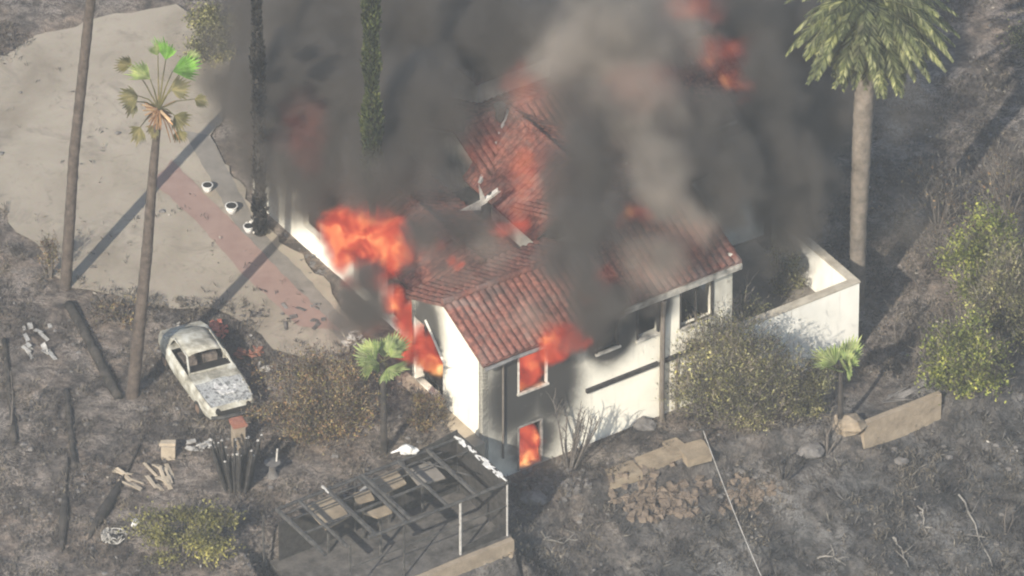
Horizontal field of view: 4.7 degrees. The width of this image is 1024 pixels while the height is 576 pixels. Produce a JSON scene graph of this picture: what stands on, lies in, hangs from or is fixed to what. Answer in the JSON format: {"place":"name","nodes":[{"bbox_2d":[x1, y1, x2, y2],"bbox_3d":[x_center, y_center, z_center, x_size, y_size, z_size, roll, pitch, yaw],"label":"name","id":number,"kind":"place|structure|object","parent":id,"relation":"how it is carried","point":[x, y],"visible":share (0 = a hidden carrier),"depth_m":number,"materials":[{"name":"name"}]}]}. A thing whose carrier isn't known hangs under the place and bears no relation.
{"place":"outdoors","nodes":[
{"label":"outdoors","id":0,"kind":"place"},
{"bbox_2d":[0,4,362,368],"bbox_3d":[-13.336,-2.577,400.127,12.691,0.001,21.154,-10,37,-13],"label":"driveway","id":1,"kind":"structure","parent":0,"point":[34,147],"depth_m":401.92,"materials":[{"name":"concrete"}]},
{"bbox_2d":[202,182,212,192],"bbox_3d":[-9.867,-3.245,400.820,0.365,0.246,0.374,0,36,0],"label":"plant pot","id":2,"kind":"object","parent":1,"relation":"on","point":[207,187],"visible":1,"depth_m":400.71,"materials":[{"name":"white ceramic"}]},
{"bbox_2d":[157,160,340,330],"bbox_3d":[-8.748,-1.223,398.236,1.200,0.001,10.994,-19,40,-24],"label":"brick path","id":3,"kind":"structure","parent":0,"point":[235,244],"depth_m":398.35,"materials":[{"name":"red brick"}]},
{"bbox_2d":[281,302,325,329],"bbox_3d":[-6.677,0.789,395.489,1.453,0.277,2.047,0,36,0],"label":"broken boards","id":4,"kind":"object","parent":3,"relation":"on","point":[315,326],"visible":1,"depth_m":395.15,"materials":[{"name":"grey wood"}]},
{"bbox_2d":[269,489,511,575],"bbox_3d":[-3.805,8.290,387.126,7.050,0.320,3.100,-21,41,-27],"label":"patio","id":5,"kind":"structure","parent":0,"point":[429,553],"depth_m":387.09,"materials":[{"name":"grey concrete"}]},
{"bbox_2d":[308,495,348,553],"bbox_3d":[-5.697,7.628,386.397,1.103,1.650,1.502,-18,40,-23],"label":"table top","id":6,"kind":"object","parent":5,"relation":"on","point":[331,512],"visible":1,"depth_m":385.94,"materials":[{"name":"beige wood"}]},
{"bbox_2d":[353,490,373,538],"bbox_3d":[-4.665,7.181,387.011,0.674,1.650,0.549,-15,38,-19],"label":"table top","id":7,"kind":"object","parent":5,"relation":"on","point":[363,498],"visible":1,"depth_m":386.53,"materials":[{"name":"beige wood"}]},
{"bbox_2d":[364,505,391,553],"bbox_3d":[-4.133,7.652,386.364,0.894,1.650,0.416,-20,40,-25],"label":"table top","id":8,"kind":"object","parent":5,"relation":"on","point":[379,513],"visible":1,"depth_m":385.94,"materials":[{"name":"beige wood"}]},
{"bbox_2d":[262,430,508,575],"bbox_3d":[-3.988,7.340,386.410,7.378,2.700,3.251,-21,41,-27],"label":"patio frame","id":9,"kind":"object","parent":5,"relation":"on","point":[458,461],"visible":1,"depth_m":386.96,"materials":[{"name":"metal"}]},
{"bbox_2d":[391,444,418,454],"bbox_3d":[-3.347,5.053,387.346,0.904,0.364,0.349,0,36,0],"label":"white cloth","id":10,"kind":"object","parent":9,"relation":"on","point":[405,449],"visible":1,"depth_m":387.27,"materials":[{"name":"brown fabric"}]},
{"bbox_2d":[370,469,405,523],"bbox_3d":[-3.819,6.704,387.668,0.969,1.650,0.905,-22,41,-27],"label":"table top","id":11,"kind":"object","parent":5,"relation":"on","point":[388,488],"visible":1,"depth_m":387.16,"materials":[{"name":"beige stone"}]},
{"bbox_2d":[403,461,444,512],"bbox_3d":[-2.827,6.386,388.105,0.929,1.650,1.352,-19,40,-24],"label":"table top","id":12,"kind":"object","parent":5,"relation":"on","point":[434,473],"visible":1,"depth_m":387.54,"materials":[{"name":"wood"}]},
{"bbox_2d":[0,0,1023,575],"bbox_3d":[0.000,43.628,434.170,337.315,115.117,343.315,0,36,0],"label":"ground","id":13,"kind":"structure","parent":0,"point":[314,46],"depth_m":394.92,"materials":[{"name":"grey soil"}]},
{"bbox_2d":[1,337,17,442],"bbox_3d":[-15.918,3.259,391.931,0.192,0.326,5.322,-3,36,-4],"label":"fallen trunk","id":14,"kind":"object","parent":13,"relation":"on","point":[8,383],"visible":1,"depth_m":392.13,"materials":[{"name":"black wood"}]},
{"bbox_2d":[6,367,26,425],"bbox_3d":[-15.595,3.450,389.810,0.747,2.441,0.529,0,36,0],"label":"dead sapling","id":15,"kind":"object","parent":13,"relation":"on","point":[12,411],"visible":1,"depth_m":389.90,"materials":[{"name":"grey plant"}]},
{"bbox_2d":[21,322,56,359],"bbox_3d":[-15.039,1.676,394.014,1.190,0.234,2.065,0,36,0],"label":"broken boards","id":16,"kind":"object","parent":13,"relation":"on","point":[26,347],"visible":1,"depth_m":393.80,"materials":[{"name":"grey wood"}]},
{"bbox_2d":[35,223,60,278],"bbox_3d":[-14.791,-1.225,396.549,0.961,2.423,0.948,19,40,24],"label":"green shrub","id":17,"kind":"object","parent":13,"relation":"on","point":[50,257],"visible":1,"depth_m":396.57,"materials":[{"name":"grey plant"}]},
{"bbox_2d":[59,456,68,550],"bbox_3d":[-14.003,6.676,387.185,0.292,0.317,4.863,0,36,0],"label":"fallen trunk","id":18,"kind":"object","parent":13,"relation":"on","point":[63,516],"visible":1,"depth_m":386.41,"materials":[{"name":"black wood"}]},
{"bbox_2d":[63,388,77,468],"bbox_3d":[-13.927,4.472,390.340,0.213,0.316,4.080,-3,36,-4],"label":"fallen trunk","id":19,"kind":"object","parent":13,"relation":"on","point":[73,455],"visible":1,"depth_m":390.30,"materials":[{"name":"black wood"}]},
{"bbox_2d":[60,0,95,290],"bbox_3d":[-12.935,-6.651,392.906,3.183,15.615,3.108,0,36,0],"label":"palm tree","id":20,"kind":"object","parent":13,"relation":"on","point":[71,197],"visible":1,"depth_m":393.72,"materials":[{"name":"plant"}]},
{"bbox_2d":[64,301,122,399],"bbox_3d":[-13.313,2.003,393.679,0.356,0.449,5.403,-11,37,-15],"label":"fallen trunk","id":21,"kind":"object","parent":13,"relation":"on","point":[110,382],"visible":1,"depth_m":393.40,"materials":[{"name":"wood"}]},
{"bbox_2d":[101,527,126,545],"bbox_3d":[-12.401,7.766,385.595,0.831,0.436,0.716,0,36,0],"label":"scrap heap","id":22,"kind":"object","parent":13,"relation":"on","point":[110,537],"visible":1,"depth_m":385.47,"materials":[{"name":"grey metal"}]},
{"bbox_2d":[88,444,140,538],"bbox_3d":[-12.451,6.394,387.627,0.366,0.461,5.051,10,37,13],"label":"fallen trunk","id":23,"kind":"object","parent":13,"relation":"on","point":[106,507],"visible":1,"depth_m":386.88,"materials":[{"name":"black wood"}]},
{"bbox_2d":[80,289,157,329],"bbox_3d":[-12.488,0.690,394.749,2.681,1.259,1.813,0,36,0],"label":"bare shrub","id":24,"kind":"object","parent":13,"relation":"on","point":[119,316],"visible":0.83,"depth_m":394.80,"materials":[{"name":"grey plant"}]},
{"bbox_2d":[112,467,143,490],"bbox_3d":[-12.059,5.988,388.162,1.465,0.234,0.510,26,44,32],"label":"broken boards","id":25,"kind":"object","parent":13,"relation":"on","point":[119,470],"visible":1,"depth_m":388.21,"materials":[{"name":"beige wood"}]},
{"bbox_2d":[143,462,173,490],"bbox_3d":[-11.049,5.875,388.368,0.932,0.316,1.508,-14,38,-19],"label":"broken boards","id":26,"kind":"object","parent":13,"relation":"on","point":[167,480],"visible":1,"depth_m":388.30,"materials":[{"name":"beige wood"}]},
{"bbox_2d":[113,37,208,399],"bbox_3d":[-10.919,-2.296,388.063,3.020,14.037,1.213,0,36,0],"label":"palm tree","id":27,"kind":"object","parent":13,"relation":"on","point":[183,68],"visible":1,"depth_m":385.96,"materials":[{"name":"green plant"}]},
{"bbox_2d":[159,440,175,459],"bbox_3d":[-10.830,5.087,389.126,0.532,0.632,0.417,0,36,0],"label":"stone trough","id":28,"kind":"object","parent":13,"relation":"on","point":[168,448],"visible":1,"depth_m":388.93,"materials":[{"name":"beige stone"}]},
{"bbox_2d":[116,492,249,573],"bbox_3d":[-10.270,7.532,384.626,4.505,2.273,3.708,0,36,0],"label":"yellow shrub","id":29,"kind":"object","parent":13,"relation":"on","point":[208,518],"visible":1,"depth_m":384.44,"materials":[{"name":"grey plant"}]},
{"bbox_2d":[185,438,214,451],"bbox_3d":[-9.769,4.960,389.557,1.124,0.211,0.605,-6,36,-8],"label":"broken boards","id":30,"kind":"object","parent":13,"relation":"on","point":[205,444],"visible":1,"depth_m":389.50,"materials":[{"name":"white wood"}]},
{"bbox_2d":[158,321,255,419],"bbox_3d":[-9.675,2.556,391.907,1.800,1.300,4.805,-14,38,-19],"label":"burnt car","id":31,"kind":"object","parent":13,"relation":"on","point":[195,358],"visible":1,"depth_m":391.49,"materials":[{"name":"metal"}]},
{"bbox_2d":[177,0,247,70],"bbox_3d":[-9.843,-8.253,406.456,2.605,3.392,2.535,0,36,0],"label":"green shrub","id":32,"kind":"object","parent":13,"relation":"on","point":[210,25],"visible":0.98,"depth_m":406.11,"materials":[{"name":"grey plant"}]},
{"bbox_2d":[209,319,228,337],"bbox_3d":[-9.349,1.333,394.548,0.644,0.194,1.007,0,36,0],"label":"shrub","id":33,"kind":"object","parent":13,"relation":"on","point":[218,329],"visible":1,"depth_m":394.56,"materials":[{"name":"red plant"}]},
{"bbox_2d":[209,434,262,493],"bbox_3d":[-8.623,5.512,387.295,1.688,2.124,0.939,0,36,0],"label":"burnt yucca","id":34,"kind":"object","parent":13,"relation":"on","point":[235,473],"visible":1,"depth_m":387.22,"materials":[{"name":"black plant"}]},
{"bbox_2d":[229,416,246,449],"bbox_3d":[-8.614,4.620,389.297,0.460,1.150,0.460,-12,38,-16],"label":"brick post","id":35,"kind":"object","parent":13,"relation":"on","point":[238,424],"visible":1,"depth_m":389.04,"materials":[{"name":"brick"}]},
{"bbox_2d":[232,345,263,358],"bbox_3d":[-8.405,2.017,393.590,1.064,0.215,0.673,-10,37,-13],"label":"broken boards","id":36,"kind":"object","parent":13,"relation":"on","point":[244,353],"visible":0.98,"depth_m":393.47,"materials":[{"name":"wood"}]},
{"bbox_2d":[248,0,270,236],"bbox_3d":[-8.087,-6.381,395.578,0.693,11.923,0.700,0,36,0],"label":"cypress tree","id":37,"kind":"object","parent":13,"relation":"on","point":[258,112],"visible":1,"depth_m":396.13,"materials":[{"name":"black plant"}]},
{"bbox_2d":[258,361,272,371],"bbox_3d":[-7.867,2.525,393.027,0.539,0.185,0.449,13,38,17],"label":"broken boards","id":38,"kind":"object","parent":13,"relation":"on","point":[266,367],"visible":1,"depth_m":392.99,"materials":[{"name":"beige wood"}]},
{"bbox_2d":[185,131,357,340],"bbox_3d":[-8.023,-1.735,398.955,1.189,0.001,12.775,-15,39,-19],"label":"walkway","id":39,"kind":"structure","parent":13,"relation":"on","point":[204,146],"depth_m":399.39,"materials":[{"name":"beige concrete"}]},
{"bbox_2d":[225,202,237,213],"bbox_3d":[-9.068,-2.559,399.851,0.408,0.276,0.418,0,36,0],"label":"plant pot","id":40,"kind":"object","parent":39,"relation":"on","point":[231,207],"visible":1,"depth_m":399.75,"materials":[{"name":"white ceramic"}]},
{"bbox_2d":[243,223,252,232],"bbox_3d":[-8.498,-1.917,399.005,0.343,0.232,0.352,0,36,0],"label":"plant pot","id":41,"kind":"object","parent":39,"relation":"on","point":[247,227],"visible":1,"depth_m":398.90,"materials":[{"name":"white ceramic"}]},
{"bbox_2d":[264,448,279,479],"bbox_3d":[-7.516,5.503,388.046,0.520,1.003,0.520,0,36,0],"label":"bird bath","id":42,"kind":"object","parent":13,"relation":"on","point":[271,463],"visible":1,"depth_m":388.09,"materials":[{"name":"grey stone"}]},
{"bbox_2d":[284,233,339,284],"bbox_3d":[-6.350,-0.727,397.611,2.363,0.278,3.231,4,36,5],"label":"ash rubble","id":43,"kind":"object","parent":13,"relation":"on","point":[312,262],"visible":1,"depth_m":397.67,"materials":[{"name":"grey"}]},
{"bbox_2d":[221,329,411,454],"bbox_3d":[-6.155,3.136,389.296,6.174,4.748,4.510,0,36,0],"label":"dry shrub","id":44,"kind":"object","parent":13,"relation":"on","point":[294,405],"visible":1,"depth_m":389.32,"materials":[{"name":"brown plant"}]},
{"bbox_2d":[341,330,364,345],"bbox_3d":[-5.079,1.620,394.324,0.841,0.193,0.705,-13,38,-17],"label":"broken boards","id":45,"kind":"object","parent":13,"relation":"on","point":[350,334],"visible":0.84,"depth_m":394.33,"materials":[{"name":"beige wood"}]},
{"bbox_2d":[357,0,385,298],"bbox_3d":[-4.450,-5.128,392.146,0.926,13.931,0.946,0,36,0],"label":"cypress tree","id":46,"kind":"object","parent":13,"relation":"on","point":[372,160],"visible":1,"depth_m":391.83,"materials":[{"name":"green plant"}]},
{"bbox_2d":[353,329,411,455],"bbox_3d":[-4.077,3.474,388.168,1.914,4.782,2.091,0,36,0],"label":"fan palm","id":47,"kind":"object","parent":13,"relation":"on","point":[394,346],"visible":1,"depth_m":387.37,"materials":[{"name":"green plant"}]},
{"bbox_2d":[399,386,451,434],"bbox_3d":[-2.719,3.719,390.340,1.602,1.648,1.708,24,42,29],"label":"dry shrub","id":48,"kind":"object","parent":13,"relation":"on","point":[430,408],"visible":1,"depth_m":390.25,"materials":[{"name":"brown plant"}]},
{"bbox_2d":[416,537,513,575],"bbox_3d":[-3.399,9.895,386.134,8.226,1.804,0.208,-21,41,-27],"label":"retaining wall","id":49,"kind":"structure","parent":13,"relation":"on","point":[474,559],"depth_m":386.83,"materials":[{"name":"beige concrete"}]},
{"bbox_2d":[243,4,775,476],"bbox_3d":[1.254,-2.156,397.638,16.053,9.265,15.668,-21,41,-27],"label":"house","id":50,"kind":"structure","parent":13,"relation":"on","point":[583,254],"depth_m":394.70,"materials":[{"name":"beige paint"}]},
{"bbox_2d":[460,186,500,214],"bbox_3d":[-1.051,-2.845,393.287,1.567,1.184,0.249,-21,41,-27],"label":"torn flashing","id":51,"kind":"object","parent":50,"relation":"on","point":[477,205],"visible":1,"depth_m":393.36,"materials":[{"name":"white metal"}]},
{"bbox_2d":[517,418,542,470],"bbox_3d":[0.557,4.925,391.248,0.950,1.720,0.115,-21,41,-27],"label":"door frame","id":52,"kind":"structure","parent":50,"relation":"in","point":[541,419],"depth_m":391.10,"materials":[{"name":"white wood"}]},
{"bbox_2d":[517,344,548,396],"bbox_3d":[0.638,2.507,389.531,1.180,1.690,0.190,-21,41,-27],"label":"window frame","id":53,"kind":"structure","parent":50,"relation":"in","point":[539,385],"depth_m":389.86,"materials":[{"name":"white wood"}]},
{"bbox_2d":[595,319,620,356],"bbox_3d":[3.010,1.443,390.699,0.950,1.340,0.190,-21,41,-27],"label":"window frame","id":54,"kind":"structure","parent":50,"relation":"in","point":[613,347],"depth_m":390.91,"materials":[{"name":"white wood"}]},
{"bbox_2d":[636,302,659,343],"bbox_3d":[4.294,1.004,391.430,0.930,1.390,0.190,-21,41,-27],"label":"window frame","id":55,"kind":"structure","parent":50,"relation":"in","point":[657,333],"depth_m":391.67,"materials":[{"name":"white wood"}]},
{"bbox_2d":[679,280,713,331],"bbox_3d":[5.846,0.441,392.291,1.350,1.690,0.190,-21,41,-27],"label":"window frame","id":56,"kind":"structure","parent":50,"relation":"in","point":[712,282],"depth_m":392.53,"materials":[{"name":"white wood"}]},
{"bbox_2d":[0,0,1023,575],"bbox_3d":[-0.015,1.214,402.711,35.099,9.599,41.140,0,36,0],"label":"stones","id":57,"kind":"object","parent":13,"relation":"on","point":[820,464],"visible":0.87,"depth_m":393.77,"materials":[{"name":"grey stone"}]},
{"bbox_2d":[0,0,1023,575],"bbox_3d":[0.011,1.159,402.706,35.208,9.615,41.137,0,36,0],"label":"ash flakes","id":58,"kind":"object","parent":13,"relation":"on","point":[656,422],"visible":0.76,"depth_m":394.75,"materials":[{"name":"grey"}]},
{"bbox_2d":[499,528,529,558],"bbox_3d":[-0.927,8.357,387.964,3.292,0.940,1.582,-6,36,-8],"label":"rubble wall","id":59,"kind":"structure","parent":13,"relation":"on","point":[513,553],"depth_m":387.67,"materials":[{"name":"beige stone"}]},
{"bbox_2d":[518,490,548,505],"bbox_3d":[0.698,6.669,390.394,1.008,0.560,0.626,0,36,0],"label":"boulder","id":60,"kind":"object","parent":13,"relation":"on","point":[534,497],"visible":1,"depth_m":390.21,"materials":[{"name":"grey stone"}]},
{"bbox_2d":[510,459,591,502],"bbox_3d":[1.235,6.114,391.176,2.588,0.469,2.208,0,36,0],"label":"ash rubble","id":61,"kind":"object","parent":13,"relation":"on","point":[544,485],"visible":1,"depth_m":390.99,"materials":[{"name":"grey"}]},
{"bbox_2d":[541,528,577,543],"bbox_3d":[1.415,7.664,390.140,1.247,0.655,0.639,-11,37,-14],"label":"dead branch","id":62,"kind":"object","parent":13,"relation":"on","point":[543,534],"visible":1,"depth_m":390.04,"materials":[{"name":"grey wood"}]},
{"bbox_2d":[546,388,604,469],"bbox_3d":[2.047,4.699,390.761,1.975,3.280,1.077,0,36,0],"label":"bare bush","id":63,"kind":"object","parent":13,"relation":"on","point":[575,441],"visible":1,"depth_m":390.68,"materials":[{"name":"grey plant"}]},
{"bbox_2d":[633,416,655,430],"bbox_3d":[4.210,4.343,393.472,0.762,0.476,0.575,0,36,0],"label":"boulder","id":64,"kind":"object","parent":13,"relation":"on","point":[643,423],"visible":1,"depth_m":393.30,"materials":[{"name":"grey stone"}]},
{"bbox_2d":[607,461,713,523],"bbox_3d":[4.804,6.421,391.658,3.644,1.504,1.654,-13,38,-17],"label":"rubble wall","id":65,"kind":"structure","parent":13,"relation":"on","point":[664,495],"depth_m":391.67,"materials":[{"name":"brown stone"}]},
{"bbox_2d":[605,460,642,488],"bbox_3d":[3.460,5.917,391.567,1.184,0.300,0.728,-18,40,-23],"label":"stone slab","id":66,"kind":"structure","parent":65,"relation":"on","point":[636,472],"depth_m":391.44,"materials":[{"name":"beige stone"}]},
{"bbox_2d":[635,446,682,475],"bbox_3d":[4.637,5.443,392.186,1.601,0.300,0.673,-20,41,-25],"label":"stone slab","id":67,"kind":"structure","parent":65,"relation":"on","point":[658,458],"depth_m":392.03,"materials":[{"name":"beige stone"}]},
{"bbox_2d":[662,438,684,453],"bbox_3d":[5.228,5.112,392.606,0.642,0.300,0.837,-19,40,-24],"label":"stone slab","id":68,"kind":"structure","parent":13,"relation":"on","point":[672,448],"depth_m":392.55,"materials":[{"name":"beige stone"}]},
{"bbox_2d":[676,439,711,466],"bbox_3d":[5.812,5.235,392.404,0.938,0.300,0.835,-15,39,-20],"label":"stone slab","id":69,"kind":"structure","parent":13,"relation":"on","point":[695,452],"depth_m":392.21,"materials":[{"name":"beige stone"}]},
{"bbox_2d":[684,359,717,417],"bbox_3d":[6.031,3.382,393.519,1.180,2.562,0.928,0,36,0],"label":"bare bush","id":70,"kind":"object","parent":13,"relation":"on","point":[696,409],"visible":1,"depth_m":393.53,"materials":[{"name":"grey plant"}]},
{"bbox_2d":[697,428,708,439],"bbox_3d":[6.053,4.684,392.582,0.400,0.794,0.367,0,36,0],"label":"wire post","id":71,"kind":"object","parent":13,"relation":"on","point":[702,429],"visible":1,"depth_m":392.26,"materials":[{"name":"grey wood"}]},
{"bbox_2d":[703,431,760,575],"bbox_3d":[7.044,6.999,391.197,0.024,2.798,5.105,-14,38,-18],"label":"overhead wire","id":72,"kind":"object","parent":71,"relation":"attached to","point":[730,503],"visible":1,"depth_m":391.44,"materials":[{"name":"metal"}]},
{"bbox_2d":[643,288,825,434],"bbox_3d":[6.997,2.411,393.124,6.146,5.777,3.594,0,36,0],"label":"bush","id":73,"kind":"object","parent":13,"relation":"on","point":[738,373],"visible":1,"depth_m":392.61,"materials":[{"name":"grey plant"}]},
{"bbox_2d":[709,472,783,515],"bbox_3d":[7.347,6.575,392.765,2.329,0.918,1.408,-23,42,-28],"label":"rubble pile","id":74,"kind":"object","parent":13,"relation":"on","point":[771,488],"depth_m":392.74,"materials":[{"name":"brown stone"}]},
{"bbox_2d":[522,400,1023,575],"bbox_3d":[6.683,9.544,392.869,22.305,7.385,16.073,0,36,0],"label":"charred brush","id":75,"kind":"object","parent":13,"relation":"on","point":[836,506],"visible":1,"depth_m":392.99,"materials":[{"name":"black plant"}]},
{"bbox_2d":[776,443,799,481],"bbox_3d":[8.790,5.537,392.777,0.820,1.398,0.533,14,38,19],"label":"burnt shrub","id":76,"kind":"object","parent":13,"relation":"on","point":[789,469],"visible":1,"depth_m":392.70,"materials":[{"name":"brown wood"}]},
{"bbox_2d":[732,211,860,379],"bbox_3d":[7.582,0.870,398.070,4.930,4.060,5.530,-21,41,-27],"label":"courtyard wall","id":77,"kind":"structure","parent":13,"relation":"on","point":[823,308],"depth_m":396.95,"materials":[{"name":"paint"}]},
{"bbox_2d":[733,270,757,321],"bbox_3d":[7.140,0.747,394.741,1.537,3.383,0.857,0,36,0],"label":"bare bush","id":78,"kind":"object","parent":77,"relation":"on","point":[744,300],"visible":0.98,"depth_m":394.47,"materials":[{"name":"plant"}]},
{"bbox_2d":[732,285,773,321],"bbox_3d":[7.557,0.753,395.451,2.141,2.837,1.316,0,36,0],"label":"courtyard shrub","id":79,"kind":"object","parent":77,"relation":"in","point":[752,312],"visible":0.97,"depth_m":395.22,"materials":[{"name":"grey plant"}]},
{"bbox_2d":[760,230,809,300],"bbox_3d":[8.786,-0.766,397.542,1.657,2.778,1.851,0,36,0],"label":"courtyard shrub","id":80,"kind":"object","parent":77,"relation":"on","point":[780,272],"visible":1,"depth_m":397.56,"materials":[{"name":"grey plant"}]},
{"bbox_2d":[770,348,837,418],"bbox_3d":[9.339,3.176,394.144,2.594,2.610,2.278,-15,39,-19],"label":"green shrub","id":81,"kind":"object","parent":13,"relation":"on","point":[819,377],"visible":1,"depth_m":393.90,"materials":[{"name":"grey plant"}]},
{"bbox_2d":[796,441,824,458],"bbox_3d":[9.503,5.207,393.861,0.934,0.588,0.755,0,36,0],"label":"boulder","id":82,"kind":"object","parent":13,"relation":"on","point":[812,450],"visible":1,"depth_m":393.65,"materials":[{"name":"grey stone"}]},
{"bbox_2d":[813,415,841,454],"bbox_3d":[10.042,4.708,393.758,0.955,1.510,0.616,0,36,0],"label":"burnt shrub","id":83,"kind":"object","parent":13,"relation":"on","point":[827,439],"visible":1,"depth_m":393.77,"materials":[{"name":"brown plant"}]},
{"bbox_2d":[817,544,848,565],"bbox_3d":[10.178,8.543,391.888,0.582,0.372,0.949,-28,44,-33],"label":"dead branch","id":84,"kind":"object","parent":13,"relation":"on","point":[827,555],"visible":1,"depth_m":391.97,"materials":[{"name":"grey wood"}]},
{"bbox_2d":[810,334,863,419],"bbox_3d":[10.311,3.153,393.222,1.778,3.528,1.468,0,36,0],"label":"fan palm","id":85,"kind":"object","parent":13,"relation":"on","point":[848,353],"visible":1,"depth_m":392.77,"materials":[{"name":"green plant"}]},
{"bbox_2d":[832,413,867,436],"bbox_3d":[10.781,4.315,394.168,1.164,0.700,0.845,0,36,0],"label":"boulder","id":86,"kind":"object","parent":13,"relation":"on","point":[851,424],"visible":1,"depth_m":393.88,"materials":[{"name":"beige stone"}]},
{"bbox_2d":[784,0,959,311],"bbox_3d":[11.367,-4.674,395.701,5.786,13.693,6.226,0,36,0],"label":"palm tree","id":87,"kind":"object","parent":13,"relation":"on","point":[861,35],"visible":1,"depth_m":391.81,"materials":[{"name":"plant"}]},
{"bbox_2d":[885,301,908,346],"bbox_3d":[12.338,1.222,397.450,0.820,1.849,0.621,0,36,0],"label":"dead sapling","id":88,"kind":"object","parent":13,"relation":"on","point":[896,345],"visible":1,"depth_m":397.54,"materials":[{"name":"grey plant"}]},
{"bbox_2d":[861,391,941,448],"bbox_3d":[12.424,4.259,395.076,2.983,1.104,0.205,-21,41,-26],"label":"wall","id":89,"kind":"structure","parent":13,"relation":"on","point":[898,422],"depth_m":394.95,"materials":[{"name":"beige concrete"}]},
{"bbox_2d":[894,456,908,465],"bbox_3d":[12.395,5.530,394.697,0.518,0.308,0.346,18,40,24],"label":"boulder","id":90,"kind":"object","parent":13,"relation":"on","point":[900,460],"visible":1,"depth_m":394.58,"materials":[{"name":"grey stone"}]},
{"bbox_2d":[888,537,917,566],"bbox_3d":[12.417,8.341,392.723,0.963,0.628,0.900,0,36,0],"label":"dead branch","id":91,"kind":"object","parent":13,"relation":"on","point":[895,540],"visible":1,"depth_m":392.79,"materials":[{"name":"grey wood"}]},
{"bbox_2d":[881,380,926,402],"bbox_3d":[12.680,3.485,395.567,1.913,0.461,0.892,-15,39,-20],"label":"broken boards","id":92,"kind":"object","parent":13,"relation":"on","point":[900,395],"visible":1,"depth_m":395.72,"materials":[{"name":"grey wood"}]},
{"bbox_2d":[917,502,932,533],"bbox_3d":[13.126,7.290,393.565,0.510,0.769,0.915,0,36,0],"label":"dead branch","id":93,"kind":"object","parent":13,"relation":"on","point":[923,516],"visible":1,"depth_m":393.53,"materials":[{"name":"grey wood"}]},
{"bbox_2d":[868,147,997,241],"bbox_3d":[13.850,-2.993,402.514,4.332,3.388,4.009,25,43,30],"label":"bare shrub","id":94,"kind":"object","parent":13,"relation":"on","point":[936,213],"visible":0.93,"depth_m":402.64,"materials":[{"name":"grey plant"}]},
{"bbox_2d":[899,290,1023,404],"bbox_3d":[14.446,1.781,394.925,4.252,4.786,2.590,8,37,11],"label":"green tree","id":95,"kind":"object","parent":13,"relation":"on","point":[957,354],"visible":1,"depth_m":394.70,"materials":[{"name":"grey plant"}]},
{"bbox_2d":[926,186,1023,313],"bbox_3d":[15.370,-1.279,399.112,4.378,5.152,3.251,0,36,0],"label":"green tree","id":96,"kind":"object","parent":13,"relation":"on","point":[989,224],"visible":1,"depth_m":398.60,"materials":[{"name":"grey plant"}]},
{"bbox_2d":[958,494,992,566],"bbox_3d":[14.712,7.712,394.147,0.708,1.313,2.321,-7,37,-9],"label":"dead branch","id":97,"kind":"object","parent":13,"relation":"on","point":[964,501],"visible":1,"depth_m":394.23,"materials":[{"name":"grey wood"}]},
{"bbox_2d":[943,132,1023,234],"bbox_3d":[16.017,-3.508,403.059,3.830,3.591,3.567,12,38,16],"label":"bare shrub","id":98,"kind":"object","parent":13,"relation":"on","point":[989,180],"visible":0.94,"depth_m":403.09,"materials":[{"name":"grey plant"}]},
{"bbox_2d":[955,228,1023,359],"bbox_3d":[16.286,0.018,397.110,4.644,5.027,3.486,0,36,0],"label":"green tree","id":99,"kind":"object","parent":13,"relation":"on","point":[1010,277],"visible":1,"depth_m":396.70,"materials":[{"name":"grey plant"}]},
{"bbox_2d":[996,3,1023,69],"bbox_3d":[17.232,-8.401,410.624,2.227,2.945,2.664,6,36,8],"label":"bush","id":100,"kind":"object","parent":13,"relation":"on","point":[1017,38],"visible":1,"depth_m":410.32,"materials":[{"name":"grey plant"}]},
{"bbox_2d":[1002,501,1023,534],"bbox_3d":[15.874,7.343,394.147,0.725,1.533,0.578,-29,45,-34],"label":"dead sapling","id":101,"kind":"object","parent":13,"relation":"on","point":[1006,512],"visible":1,"depth_m":394.23,"materials":[{"name":"grey plant"}]}
]}

